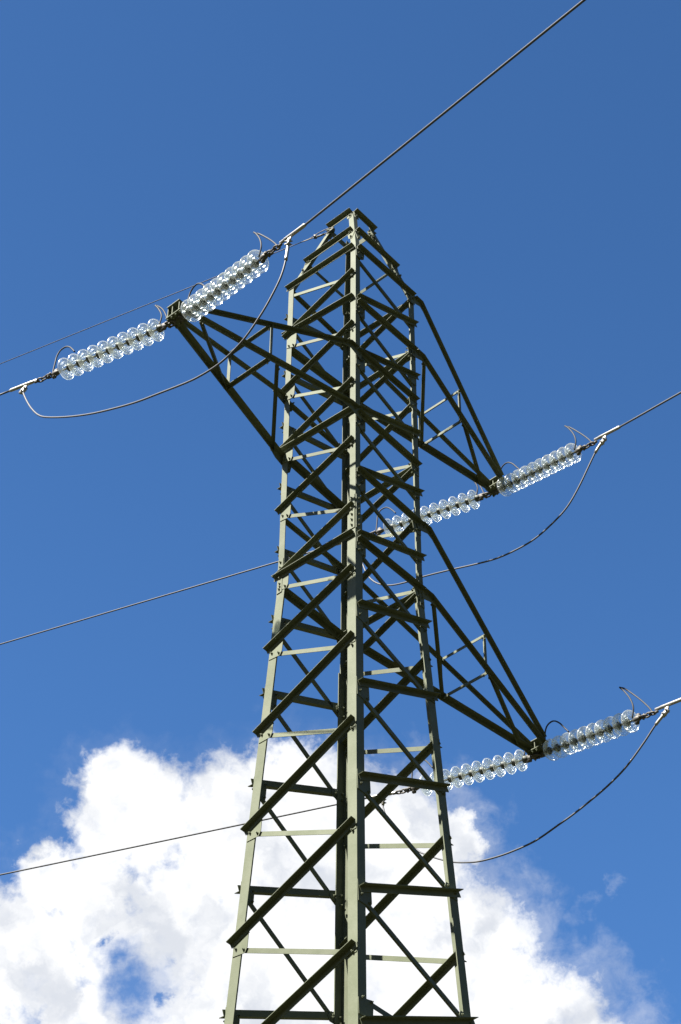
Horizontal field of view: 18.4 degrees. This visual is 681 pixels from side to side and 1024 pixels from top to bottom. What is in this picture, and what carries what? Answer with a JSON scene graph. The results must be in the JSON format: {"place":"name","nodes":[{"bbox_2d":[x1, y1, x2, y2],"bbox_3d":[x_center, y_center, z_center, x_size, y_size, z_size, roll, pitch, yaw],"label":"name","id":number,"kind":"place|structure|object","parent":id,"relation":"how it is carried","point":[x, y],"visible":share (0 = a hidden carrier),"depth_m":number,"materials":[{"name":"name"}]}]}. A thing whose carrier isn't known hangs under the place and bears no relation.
{"place":"outdoors","nodes":[
{"label":"outdoors","id":0,"kind":"place"},
{"bbox_2d":[18,238,292,417],"bbox_3d":[-2.031,-1.623,21.555,4.275,2.300,0.085,-34,-55,29],"label":"jumper cable","id":1,"kind":"object","parent":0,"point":[288,244],"visible":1,"depth_m":20.47,"materials":[{"name":"metal"}]},
{"bbox_2d":[0,0,680,1023],"label":"sky","id":2,"kind":"structure","parent":0,"point":[145,145],"materials":[{"name":"blue"}]},
{"bbox_2d":[363,437,606,585],"bbox_3d":[1.620,0.082,25.864,4.200,1.996,0.080,-34,-55,29],"label":"jumper cable","id":3,"kind":"object","parent":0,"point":[602,441],"visible":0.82,"depth_m":24.77,"materials":[{"name":"metal"}]},
{"bbox_2d":[381,708,669,862],"bbox_3d":[1.978,3.007,23.260,4.143,1.777,0.076,-34,-55,29],"label":"jumper cable","id":4,"kind":"object","parent":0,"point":[665,712],"visible":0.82,"depth_m":22.31,"materials":[{"name":"metal"}]},
{"bbox_3d":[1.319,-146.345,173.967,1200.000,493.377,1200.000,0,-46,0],"label":"ground","id":5,"kind":"structure","parent":0,"visible":0},
{"bbox_2d":[165,208,548,1023],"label":"lattice tower","id":6,"kind":"structure","parent":5,"relation":"on","point":[349,896],"depth_m":22.16,"materials":[{"name":"metal"}]},
{"bbox_2d":[34,305,175,382],"bbox_3d":[-2.545,-1.843,22.855,2.070,0.558,0.256,-19,-48,32],"label":"insulator string","id":7,"kind":"object","parent":6,"relation":"attached to","point":[160,328],"visible":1,"depth_m":22.68,"materials":[{"name":"clear glass"}]},
{"bbox_2d":[0,379,35,395],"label":"conductor","id":8,"kind":"object","parent":7,"relation":"attached to","point":[26,384],"visible":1,"depth_m":23.45,"materials":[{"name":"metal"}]},
{"bbox_2d":[0,227,333,363],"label":"earth wire","id":9,"kind":"object","parent":6,"relation":"attached to","point":[315,236],"visible":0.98,"depth_m":28.06,"materials":[{"name":"metal"}]},
{"bbox_2d":[175,232,282,322],"bbox_3d":[-1.125,-2.478,21.546,0.256,0.613,2.070,28,-32,-24],"label":"insulator string","id":10,"kind":"object","parent":6,"relation":"attached to","point":[232,280],"visible":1,"depth_m":21.38,"materials":[{"name":"clear glass"}]},
{"bbox_2d":[279,0,585,243],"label":"conductor","id":11,"kind":"object","parent":10,"relation":"attached to","point":[295,232],"visible":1,"depth_m":18.83,"materials":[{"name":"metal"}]},
{"bbox_2d":[370,481,491,535],"bbox_3d":[1.103,-0.062,27.046,2.070,0.558,0.256,-19,-48,32],"label":"insulator string","id":12,"kind":"object","parent":6,"relation":"attached to","point":[448,508],"visible":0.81,"depth_m":26.79,"materials":[{"name":"clear glass"}]},
{"bbox_2d":[0,543,340,644],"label":"conductor","id":13,"kind":"object","parent":12,"relation":"attached to","point":[148,600],"visible":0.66,"depth_m":29.61,"materials":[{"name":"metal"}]},
{"bbox_2d":[392,751,541,794],"bbox_3d":[1.471,2.926,24.373,2.070,0.558,0.256,-19,-48,32],"label":"insulator string","id":14,"kind":"object","parent":6,"relation":"attached to","point":[493,767],"visible":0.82,"depth_m":24.12,"materials":[{"name":"clear glass"}]},
{"bbox_2d":[0,791,394,875],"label":"conductor","id":15,"kind":"object","parent":14,"relation":"attached to","point":[373,796],"visible":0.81,"depth_m":26.84,"materials":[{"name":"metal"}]},
{"bbox_2d":[489,425,596,494],"bbox_3d":[2.499,-0.682,25.796,0.256,0.613,2.070,28,-32,-24],"label":"insulator string","id":16,"kind":"object","parent":6,"relation":"attached to","point":[539,469],"visible":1,"depth_m":25.61,"materials":[{"name":"clear glass"}]},
{"bbox_2d":[594,392,680,440],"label":"conductor","id":17,"kind":"object","parent":16,"relation":"attached to","point":[605,434],"visible":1,"depth_m":24.49,"materials":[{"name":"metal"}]},
{"bbox_2d":[535,687,658,757],"bbox_3d":[2.821,2.298,23.172,0.256,0.613,2.070,28,-33,-24],"label":"insulator string","id":18,"kind":"object","parent":6,"relation":"attached to","point":[637,718],"visible":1,"depth_m":22.98,"materials":[{"name":"clear glass"}]},
{"bbox_2d":[655,698,680,711],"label":"conductor","id":19,"kind":"object","parent":18,"relation":"attached to","point":[665,706],"visible":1,"depth_m":22.17,"materials":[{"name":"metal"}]}
]}

